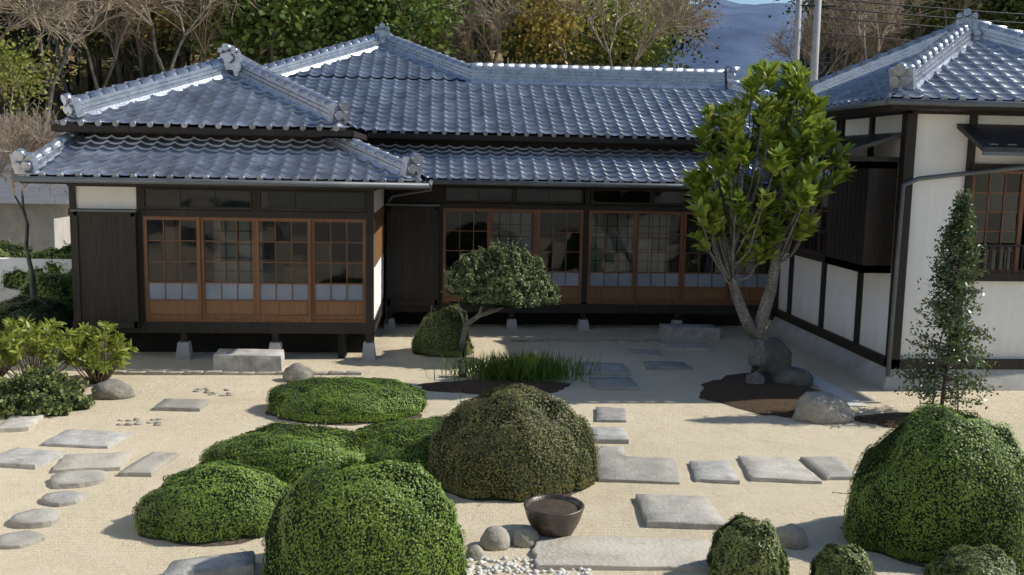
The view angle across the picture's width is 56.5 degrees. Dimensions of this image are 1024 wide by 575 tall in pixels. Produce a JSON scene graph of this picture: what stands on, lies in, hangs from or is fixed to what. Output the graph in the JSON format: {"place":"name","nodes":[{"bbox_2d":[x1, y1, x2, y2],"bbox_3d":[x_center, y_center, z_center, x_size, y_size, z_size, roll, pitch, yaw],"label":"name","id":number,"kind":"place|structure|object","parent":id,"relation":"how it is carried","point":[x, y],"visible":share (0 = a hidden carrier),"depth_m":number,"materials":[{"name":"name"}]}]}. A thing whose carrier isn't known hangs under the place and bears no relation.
{"place":"outdoors","nodes":[
{"label":"outdoors","id":0,"kind":"place"},
{"bbox_2d":[0,320,1023,574],"bbox_3d":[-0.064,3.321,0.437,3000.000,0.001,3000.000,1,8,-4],"label":"ground","id":1,"kind":"structure","parent":0,"point":[668,414],"depth_m":11.83,"materials":[{"name":"sand"}]},
{"bbox_2d":[0,153,13,176],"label":"bare tree","id":2,"kind":"object","parent":1,"relation":"on","point":[2,171],"visible":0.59,"depth_m":18.63,"materials":[{"name":"brown plant"}]},
{"bbox_2d":[0,316,26,379],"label":"pieris shrub","id":3,"kind":"object","parent":1,"relation":"on","point":[9,323],"visible":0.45,"depth_m":14.10,"materials":[{"name":"green plant"}]},
{"bbox_2d":[0,237,33,257],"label":"hedge","id":4,"kind":"object","parent":1,"relation":"on","point":[8,250],"visible":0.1,"depth_m":21.41,"materials":[{"name":"green plant"}]},
{"bbox_2d":[0,99,70,297],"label":"bare tree","id":5,"kind":"object","parent":1,"relation":"on","point":[13,139],"visible":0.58,"depth_m":17.60,"materials":[{"name":"brown plant"}]},
{"bbox_2d":[0,123,71,301],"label":"neighbour house","id":6,"kind":"structure","parent":1,"relation":"on","point":[48,217],"depth_m":26.07,"materials":[{"name":"paint"}]},
{"bbox_2d":[0,240,71,294],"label":"hedge","id":7,"kind":"object","parent":1,"relation":"on","point":[15,279],"visible":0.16,"depth_m":20.42,"materials":[{"name":"green plant"}]},
{"bbox_2d":[0,294,73,344],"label":"hedge","id":8,"kind":"object","parent":1,"relation":"on","point":[36,307],"visible":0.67,"depth_m":16.97,"materials":[{"name":"green plant"}]},
{"bbox_2d":[0,315,78,378],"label":"pieris shrub","id":9,"kind":"object","parent":1,"relation":"on","point":[27,343],"visible":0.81,"depth_m":13.49,"materials":[{"name":"green plant"}]},
{"bbox_2d":[0,18,85,133],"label":"young tree","id":10,"kind":"object","parent":1,"relation":"on","point":[8,62],"visible":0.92,"depth_m":35.21,"materials":[{"name":"green plant"}]},
{"bbox_2d":[18,268,73,325],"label":"hedge","id":11,"kind":"object","parent":1,"relation":"on","point":[59,285],"visible":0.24,"depth_m":18.50,"materials":[{"name":"green plant"}]},
{"bbox_2d":[0,0,126,57],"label":"bare tree","id":12,"kind":"object","parent":1,"relation":"on","point":[43,12],"visible":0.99,"depth_m":32.19,"materials":[{"name":"brown plant"}]},
{"bbox_2d":[56,320,137,383],"bbox_3d":[-6.136,0.953,14.019,1.123,0.936,1.166,1,8,-4],"label":"pieris shrub","id":13,"kind":"object","parent":1,"relation":"on","point":[91,362],"visible":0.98,"depth_m":13.91,"materials":[{"name":"green plant"}]},
{"bbox_2d":[1,0,197,147],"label":"bare tree","id":14,"kind":"object","parent":1,"relation":"on","point":[50,94],"visible":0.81,"depth_m":37.13,"materials":[{"name":"brown plant"}]},
{"bbox_2d":[116,388,591,574],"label":"garden pebbles","id":15,"kind":"object","parent":1,"relation":"on","point":[497,568],"visible":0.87,"depth_m":7.92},
{"bbox_2d":[9,23,791,359],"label":"house","id":16,"kind":"structure","parent":1,"relation":"on","point":[341,199],"depth_m":18.16,"materials":[{"name":"tile"}]},
{"bbox_2d":[0,343,855,570],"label":"stepping stones","id":17,"kind":"object","parent":1,"relation":"on","point":[616,464],"visible":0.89,"depth_m":10.20,"materials":[{"name":"stone"}]},
{"bbox_2d":[457,358,465,377],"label":"grass plant","id":18,"kind":"object","parent":1,"relation":"on","point":[460,360],"visible":0.58,"depth_m":14.87,"materials":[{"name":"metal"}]},
{"bbox_2d":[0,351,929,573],"bbox_3d":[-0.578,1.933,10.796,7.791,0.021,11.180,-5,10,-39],"label":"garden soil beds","id":19,"kind":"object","parent":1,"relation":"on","point":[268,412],"visible":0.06,"depth_m":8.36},
{"bbox_2d":[0,357,99,419],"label":"bush","id":20,"kind":"object","parent":19,"relation":"on","point":[45,390],"visible":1,"depth_m":12.27,"materials":[{"name":"green plant"}]},
{"bbox_2d":[132,453,291,543],"bbox_3d":[-2.703,1.882,8.771,1.498,0.616,1.133,1,8,-4],"label":"bush","id":21,"kind":"object","parent":19,"relation":"on","point":[218,499],"visible":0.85,"depth_m":8.41,"materials":[{"name":"green plant"}]},
{"bbox_2d":[198,405,371,487],"bbox_3d":[-2.391,1.647,10.190,1.874,0.723,1.287,1,8,-4],"label":"wide bush","id":22,"kind":"object","parent":19,"relation":"on","point":[288,452],"visible":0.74,"depth_m":9.86,"materials":[{"name":"green plant"}]},
{"bbox_2d":[265,373,427,423],"bbox_3d":[-2.203,1.384,12.723,2.171,0.592,1.599,1,8,-4],"label":"bush","id":23,"kind":"object","parent":19,"relation":"on","point":[342,400],"visible":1,"depth_m":12.38,"materials":[{"name":"green plant"}]},
{"bbox_2d":[261,455,474,574],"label":"bush","id":24,"kind":"object","parent":19,"relation":"on","point":[354,517],"visible":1,"depth_m":7.37,"materials":[{"name":"green plant"}]},
{"bbox_2d":[356,414,444,470],"bbox_3d":[-1.040,1.707,10.581,1.624,0.553,1.266,4,8,24],"label":"wide bush","id":25,"kind":"object","parent":19,"relation":"on","point":[406,440],"visible":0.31,"depth_m":10.29,"materials":[{"name":"green plant"}]},
{"bbox_2d":[406,304,474,357],"bbox_3d":[-1.242,0.716,16.798,1.145,0.887,0.952,3,8,14],"label":"bush","id":26,"kind":"object","parent":19,"relation":"on","point":[438,334],"visible":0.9,"depth_m":16.42,"materials":[{"name":"green plant"}]},
{"bbox_2d":[427,383,602,502],"bbox_3d":[0.042,1.528,10.073,1.891,1.082,1.535,1,8,-4],"label":"bronze bush","id":27,"kind":"object","parent":19,"relation":"on","point":[515,443],"visible":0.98,"depth_m":9.63,"materials":[{"name":"green plant"}]},
{"bbox_2d":[706,512,789,574],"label":"clipped shrub","id":28,"kind":"object","parent":19,"relation":"on","point":[742,544],"visible":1,"depth_m":7.63,"materials":[{"name":"green plant"}]},
{"bbox_2d":[809,543,875,574],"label":"clipped shrub","id":29,"kind":"object","parent":19,"relation":"on","point":[836,559],"visible":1,"depth_m":7.47,"materials":[{"name":"green plant"}]},
{"bbox_2d":[833,402,1023,569],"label":"bush","id":30,"kind":"object","parent":19,"relation":"on","point":[928,480],"visible":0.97,"depth_m":8.19,"materials":[{"name":"green plant"}]},
{"bbox_2d":[921,543,1023,574],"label":"clipped shrub","id":31,"kind":"object","parent":19,"relation":"on","point":[985,559],"visible":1,"depth_m":7.52,"materials":[{"name":"green plant"}]},
{"bbox_2d":[213,324,719,371],"bbox_3d":[-0.344,1.006,16.983,9.604,0.298,0.835,-2,8,-25],"label":"kutsunugi step stone","id":32,"kind":"object","parent":1,"relation":"on","point":[256,360],"visible":0.97,"depth_m":15.09,"materials":[{"name":"stone"}]},
{"bbox_2d":[91,337,854,574],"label":"garden rocks","id":33,"kind":"object","parent":1,"relation":"on","point":[819,407],"visible":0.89,"depth_m":12.56,"materials":[{"name":"stone"}]},
{"bbox_2d":[112,338,866,405],"bbox_3d":[-0.767,1.304,15.515,11.501,0.076,4.893,1,8,-4],"label":"garden edging","id":34,"kind":"object","parent":1,"relation":"on","point":[825,385],"visible":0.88,"depth_m":14.79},
{"bbox_2d":[440,236,561,357],"bbox_3d":[-0.190,0.210,16.079,2.046,2.185,1.514,1,8,-4],"label":"pruned tree","id":35,"kind":"object","parent":1,"relation":"on","point":[499,276],"visible":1,"depth_m":15.73,"materials":[{"name":"green plant"}]},
{"bbox_2d":[421,347,615,385],"bbox_3d":[0.101,1.183,14.791,3.029,0.496,1.434,1,8,-4],"label":"grass clump","id":36,"kind":"object","parent":1,"relation":"on","point":[531,366],"visible":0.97,"depth_m":14.64,"materials":[{"name":"plant"}]},
{"bbox_2d":[523,494,584,537],"bbox_3d":[0.378,2.102,8.643,0.556,0.292,0.556,1,8,-4],"label":"basin","id":37,"kind":"object","parent":1,"relation":"on","point":[554,515],"visible":0.94,"depth_m":8.51,"materials":[{"name":"ceramic"}]},
{"bbox_2d":[418,373,988,427],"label":"garden mulch","id":38,"kind":"object","parent":1,"relation":"on","point":[768,396],"visible":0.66,"depth_m":13.98,"materials":[{"name":"soil"}]},
{"bbox_2d":[679,57,856,383],"bbox_3d":[3.795,-0.901,14.306,2.584,5.028,2.008,2,8,7],"label":"magnolia tree","id":39,"kind":"object","parent":1,"relation":"on","point":[793,149],"visible":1,"depth_m":14.02,"materials":[{"name":"green plant"}]},
{"bbox_2d":[753,0,913,79],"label":"bare tree","id":40,"kind":"object","parent":1,"relation":"on","point":[808,29],"visible":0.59,"depth_m":47.60,"materials":[{"name":"brown plant"}]},
{"bbox_2d":[757,8,1023,390],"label":"house annex","id":41,"kind":"object","parent":1,"relation":"on","point":[931,124],"visible":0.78,"depth_m":14.70,"materials":[{"name":"paint"}]},
{"bbox_2d":[793,0,1023,81],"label":"utility poles","id":42,"kind":"object","parent":1,"relation":"on","point":[817,16],"visible":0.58,"depth_m":37.66,"materials":[{"name":"concrete"}]},
{"bbox_2d":[889,186,1001,409],"bbox_3d":[5.917,0.237,12.855,1.416,3.203,1.418,1,8,-4],"label":"holly tree","id":43,"kind":"object","parent":1,"relation":"on","point":[961,225],"visible":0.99,"depth_m":12.77,"materials":[{"name":"green plant"}]},
{"bbox_2d":[0,3,1023,124],"bbox_3d":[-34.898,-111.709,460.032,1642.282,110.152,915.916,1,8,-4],"label":"terrain hill","id":44,"kind":"structure","parent":0,"point":[77,90],"depth_m":68.71,"materials":[{"name":"plant"}]},
{"bbox_2d":[0,9,27,120],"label":"evergreen tree","id":45,"kind":"object","parent":44,"relation":"on","point":[8,85],"visible":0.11,"depth_m":54.71,"materials":[{"name":"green plant"}]},
{"bbox_2d":[23,15,33,102],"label":"young tree","id":46,"kind":"object","parent":44,"relation":"on","point":[31,99],"visible":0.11,"depth_m":60.62,"materials":[{"name":"brown plant"}]},
{"bbox_2d":[0,1,64,119],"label":"autumn tree","id":47,"kind":"object","parent":44,"relation":"on","point":[20,47],"visible":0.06,"depth_m":52.56,"materials":[{"name":"brown plant"}]},
{"bbox_2d":[42,22,48,62],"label":"young tree","id":48,"kind":"object","parent":44,"relation":"on","point":[45,44],"visible":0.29,"depth_m":66.58,"materials":[{"name":"brown plant"}]},
{"bbox_2d":[0,0,100,124],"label":"bare tree","id":49,"kind":"object","parent":44,"relation":"on","point":[55,38],"visible":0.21,"depth_m":46.88,"materials":[{"name":"brown plant"}]},
{"bbox_2d":[17,10,87,123],"bbox_3d":[-25.942,-13.739,52.176,8.734,15.993,10.192,0,7,-17],"label":"autumn tree","id":50,"kind":"object","parent":44,"relation":"on","point":[55,107],"visible":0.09,"depth_m":51.62,"materials":[{"name":"brown plant"}]},
{"bbox_2d":[63,32,70,93],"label":"young tree","id":51,"kind":"object","parent":44,"relation":"on","point":[66,71],"visible":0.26,"depth_m":63.03,"materials":[{"name":"brown plant"}]},
{"bbox_2d":[74,41,80,85],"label":"bare tree","id":52,"kind":"object","parent":44,"relation":"on","point":[77,60],"visible":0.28,"depth_m":64.53,"materials":[{"name":"brown plant"}]},
{"bbox_2d":[85,32,93,90],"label":"autumn tree","id":53,"kind":"object","parent":44,"relation":"on","point":[90,81],"visible":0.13,"depth_m":61.41,"materials":[{"name":"brown plant"}]},
{"bbox_2d":[5,0,180,89],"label":"bare tree","id":54,"kind":"object","parent":44,"relation":"on","point":[118,25],"visible":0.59,"depth_m":41.73,"materials":[{"name":"brown plant"}]},
{"bbox_2d":[27,0,163,88],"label":"tree","id":55,"kind":"object","parent":44,"relation":"on","point":[96,54],"visible":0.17,"depth_m":53.17,"materials":[{"name":"green plant"}]},
{"bbox_2d":[95,32,99,89],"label":"young tree","id":56,"kind":"object","parent":44,"relation":"on","point":[98,73],"visible":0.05,"depth_m":57.36,"materials":[{"name":"brown plant"}]},
{"bbox_2d":[50,0,155,77],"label":"bare tree","id":57,"kind":"object","parent":44,"relation":"on","point":[141,64],"visible":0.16,"depth_m":48.47,"materials":[{"name":"brown plant"}]},
{"bbox_2d":[120,28,129,81],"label":"autumn tree","id":58,"kind":"object","parent":44,"relation":"on","point":[126,66],"visible":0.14,"depth_m":58.27,"materials":[{"name":"brown plant"}]},
{"bbox_2d":[109,8,148,83],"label":"young tree","id":59,"kind":"object","parent":44,"relation":"on","point":[119,75],"visible":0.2,"depth_m":53.27,"materials":[{"name":"brown plant"}]},
{"bbox_2d":[57,12,206,80],"bbox_3d":[-21.816,-13.622,55.441,10.324,13.428,9.201,0,5,-23],"label":"evergreen tree","id":60,"kind":"object","parent":44,"relation":"on","point":[134,44],"visible":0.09,"depth_m":56.11,"materials":[{"name":"green plant"}]},
{"bbox_2d":[134,3,163,76],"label":"young tree","id":61,"kind":"object","parent":44,"relation":"on","point":[145,61],"visible":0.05,"depth_m":53.74,"materials":[{"name":"brown plant"}]},
{"bbox_2d":[92,0,211,73],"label":"autumn tree","id":62,"kind":"object","parent":44,"relation":"on","point":[159,28],"visible":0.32,"depth_m":52.06,"materials":[{"name":"brown plant"}]},
{"bbox_2d":[166,29,174,67],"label":"autumn tree","id":63,"kind":"object","parent":44,"relation":"on","point":[169,59],"visible":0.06,"depth_m":57.85,"materials":[{"name":"brown plant"}]},
{"bbox_2d":[124,1,220,67],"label":"evergreen tree","id":64,"kind":"object","parent":44,"relation":"on","point":[182,55],"visible":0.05,"depth_m":54.26,"materials":[{"name":"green plant"}]},
{"bbox_2d":[184,27,190,65],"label":"autumn tree","id":65,"kind":"object","parent":44,"relation":"on","point":[187,56],"visible":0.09,"depth_m":68.70,"materials":[{"name":"brown plant"}]},
{"bbox_2d":[132,0,245,61],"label":"bare tree","id":66,"kind":"object","parent":44,"relation":"on","point":[202,40],"visible":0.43,"depth_m":44.72,"materials":[{"name":"brown plant"}]},
{"bbox_2d":[115,0,264,71],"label":"bare tree","id":67,"kind":"object","parent":44,"relation":"on","point":[189,30],"visible":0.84,"depth_m":40.80,"materials":[{"name":"brown plant"}]},
{"bbox_2d":[126,0,364,64],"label":"evergreen tree","id":68,"kind":"object","parent":44,"relation":"on","point":[253,29],"visible":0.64,"depth_m":46.67,"materials":[{"name":"green plant"}]},
{"bbox_2d":[193,13,300,56],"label":"evergreen tree","id":69,"kind":"object","parent":44,"relation":"on","point":[250,41],"visible":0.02,"depth_m":56.12,"materials":[{"name":"green plant"}]},
{"bbox_2d":[163,0,331,64],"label":"evergreen tree","id":70,"kind":"object","parent":44,"relation":"on","point":[321,10],"visible":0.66,"depth_m":45.06,"materials":[{"name":"green plant"}]},
{"bbox_2d":[195,14,312,64],"bbox_3d":[-15.283,-13.562,57.309,8.289,13.690,10.236,-6,10,-41],"label":"evergreen tree","id":71,"kind":"object","parent":44,"relation":"on","point":[263,55],"visible":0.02,"depth_m":56.86,"materials":[{"name":"green plant"}]},
{"bbox_2d":[257,29,327,59],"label":"autumn tree","id":72,"kind":"object","parent":44,"relation":"on","point":[279,55],"visible":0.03,"depth_m":57.61,"materials":[{"name":"green plant"}]},
{"bbox_2d":[292,0,402,48],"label":"evergreen tree","id":73,"kind":"object","parent":44,"relation":"on","point":[344,2],"visible":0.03,"depth_m":49.87,"materials":[{"name":"green plant"}]},
{"bbox_2d":[297,0,444,48],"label":"evergreen tree","id":74,"kind":"object","parent":44,"relation":"on","point":[328,41],"visible":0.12,"depth_m":48.45,"materials":[{"name":"green plant"}]},
{"bbox_2d":[276,0,505,62],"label":"evergreen tree","id":75,"kind":"object","parent":44,"relation":"on","point":[402,24],"visible":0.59,"depth_m":48.18,"materials":[{"name":"green plant"}]},
{"bbox_2d":[406,0,473,50],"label":"autumn tree","id":76,"kind":"object","parent":44,"relation":"on","point":[426,30],"visible":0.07,"depth_m":53.45,"materials":[{"name":"green plant"}]},
{"bbox_2d":[419,0,488,44],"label":"bare tree","id":77,"kind":"object","parent":44,"relation":"on","point":[458,13],"visible":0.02,"depth_m":59.27,"materials":[{"name":"brown plant"}]},
{"bbox_2d":[430,0,560,63],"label":"bare tree","id":78,"kind":"object","parent":44,"relation":"on","point":[465,40],"visible":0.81,"depth_m":50.31,"materials":[{"name":"brown plant"}]},
{"bbox_2d":[472,13,526,63],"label":"autumn tree","id":79,"kind":"object","parent":44,"relation":"on","point":[500,49],"visible":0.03,"depth_m":61.79,"materials":[{"name":"yellow plant"}]},
{"bbox_2d":[461,0,557,62],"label":"autumn tree","id":80,"kind":"object","parent":44,"relation":"on","point":[510,56],"depth_m":58.38,"materials":[{"name":"brown plant"}]},
{"bbox_2d":[447,0,626,64],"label":"tree","id":81,"kind":"object","parent":44,"relation":"on","point":[522,29],"visible":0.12,"depth_m":55.18,"materials":[{"name":"green plant"}]},
{"bbox_2d":[478,2,601,64],"bbox_3d":[1.337,-12.176,56.873,7.630,12.120,8.432,-1,8,-16],"label":"young tree","id":82,"kind":"object","parent":44,"relation":"on","point":[532,52],"visible":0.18,"depth_m":55.76,"materials":[{"name":"green plant"}]},
{"bbox_2d":[473,0,637,65],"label":"autumn tree","id":83,"kind":"object","parent":44,"relation":"on","point":[557,27],"visible":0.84,"depth_m":50.06,"materials":[{"name":"yellow plant"}]},
{"bbox_2d":[520,15,597,64],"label":"evergreen tree","id":84,"kind":"object","parent":44,"relation":"on","point":[575,48],"visible":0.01,"depth_m":61.91,"materials":[{"name":"green plant"}]},
{"bbox_2d":[571,4,636,65],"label":"young tree","id":85,"kind":"object","parent":44,"relation":"on","point":[599,59],"visible":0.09,"depth_m":56.88,"materials":[{"name":"green plant"}]},
{"bbox_2d":[536,0,703,67],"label":"young tree","id":86,"kind":"object","parent":44,"relation":"on","point":[625,39],"visible":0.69,"depth_m":53.22,"materials":[{"name":"green plant"}]},
{"bbox_2d":[572,33,672,67],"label":"young tree","id":87,"kind":"object","parent":44,"relation":"on","point":[605,61],"visible":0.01,"depth_m":60.51,"materials":[{"name":"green plant"}]},
{"bbox_2d":[573,1,682,67],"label":"evergreen tree","id":88,"kind":"object","parent":44,"relation":"on","point":[654,48],"visible":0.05,"depth_m":57.21,"materials":[{"name":"green plant"}]},
{"bbox_2d":[536,0,731,66],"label":"bare tree","id":89,"kind":"object","parent":44,"relation":"on","point":[675,7],"visible":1,"depth_m":42.63,"materials":[{"name":"brown plant"}]},
{"bbox_2d":[586,0,710,55],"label":"autumn tree","id":90,"kind":"object","parent":44,"relation":"on","point":[659,15],"visible":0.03,"depth_m":57.34,"materials":[{"name":"yellow plant"}]},
{"bbox_2d":[651,0,730,67],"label":"evergreen tree","id":91,"kind":"object","parent":44,"relation":"on","point":[682,44],"visible":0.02,"depth_m":66.41,"materials":[{"name":"green plant"}]},
{"bbox_2d":[775,0,844,73],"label":"bare tree","id":92,"kind":"object","parent":44,"relation":"on","point":[832,60],"visible":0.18,"depth_m":55.21,"materials":[{"name":"brown plant"}]},
{"bbox_2d":[768,0,914,63],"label":"tree","id":93,"kind":"object","parent":44,"relation":"on","point":[787,11],"visible":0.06,"depth_m":57.20,"materials":[{"name":"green plant"}]},
{"bbox_2d":[779,0,905,65],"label":"young tree","id":94,"kind":"object","parent":44,"relation":"on","point":[802,11],"visible":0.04,"depth_m":58.16,"materials":[{"name":"brown plant"}]},
{"bbox_2d":[806,2,889,70],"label":"young tree","id":95,"kind":"object","parent":44,"relation":"on","point":[843,57],"visible":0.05,"depth_m":57.57,"materials":[{"name":"brown plant"}]},
{"bbox_2d":[789,0,941,59],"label":"bare tree","id":96,"kind":"object","parent":44,"relation":"on","point":[859,5],"visible":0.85,"depth_m":44.18,"materials":[{"name":"brown plant"}]},
{"bbox_2d":[820,3,920,62],"bbox_3d":[20.110,-11.369,54.155,5.205,11.157,7.292,2,8,3],"label":"bare tree","id":97,"kind":"object","parent":44,"relation":"on","point":[862,33],"visible":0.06,"depth_m":53.86,"materials":[{"name":"brown plant"}]},
{"bbox_2d":[828,0,1002,57],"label":"tree","id":98,"kind":"object","parent":44,"relation":"on","point":[936,13],"visible":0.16,"depth_m":52.13,"materials":[{"name":"green plant"}]},
{"bbox_2d":[821,0,1011,36],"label":"bare tree","id":99,"kind":"object","parent":44,"relation":"on","point":[967,2],"visible":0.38,"depth_m":50.90,"materials":[{"name":"brown plant"}]},
{"bbox_2d":[873,0,996,39],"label":"bare tree","id":100,"kind":"object","parent":44,"relation":"on","point":[916,34],"visible":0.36,"depth_m":51.82,"materials":[{"name":"brown plant"}]},
{"bbox_2d":[898,0,982,31],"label":"young tree","id":101,"kind":"object","parent":44,"relation":"on","point":[970,7],"visible":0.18,"depth_m":53.17,"materials":[{"name":"brown plant"}]},
{"bbox_2d":[899,0,992,42],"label":"young tree","id":102,"kind":"object","parent":44,"relation":"on","point":[913,18],"visible":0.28,"depth_m":52.04,"materials":[{"name":"brown plant"}]},
{"bbox_2d":[953,0,1023,30],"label":"evergreen tree","id":103,"kind":"object","parent":44,"relation":"on","point":[1000,5],"visible":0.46,"depth_m":52.11,"materials":[{"name":"green plant"}]},
{"bbox_2d":[977,0,1023,30],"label":"evergreen tree","id":104,"kind":"object","parent":44,"relation":"on","point":[1021,7],"visible":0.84,"depth_m":50.88,"materials":[{"name":"green plant"}]},
{"bbox_2d":[653,0,806,79],"bbox_3d":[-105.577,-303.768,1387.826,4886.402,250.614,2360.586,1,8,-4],"label":"mountains","id":105,"kind":"structure","parent":0,"point":[738,42],"depth_m":900.78,"materials":[{"name":"blue"}]},
{"bbox_2d":[674,0,809,5],"label":"sky","id":106,"kind":"structure","parent":0,"point":[754,2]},
{"bbox_2d":[735,74,785,92],"bbox_3d":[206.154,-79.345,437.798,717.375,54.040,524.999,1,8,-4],"label":"terrain hills","id":107,"kind":"structure","parent":0,"point":[779,82],"depth_m":420.32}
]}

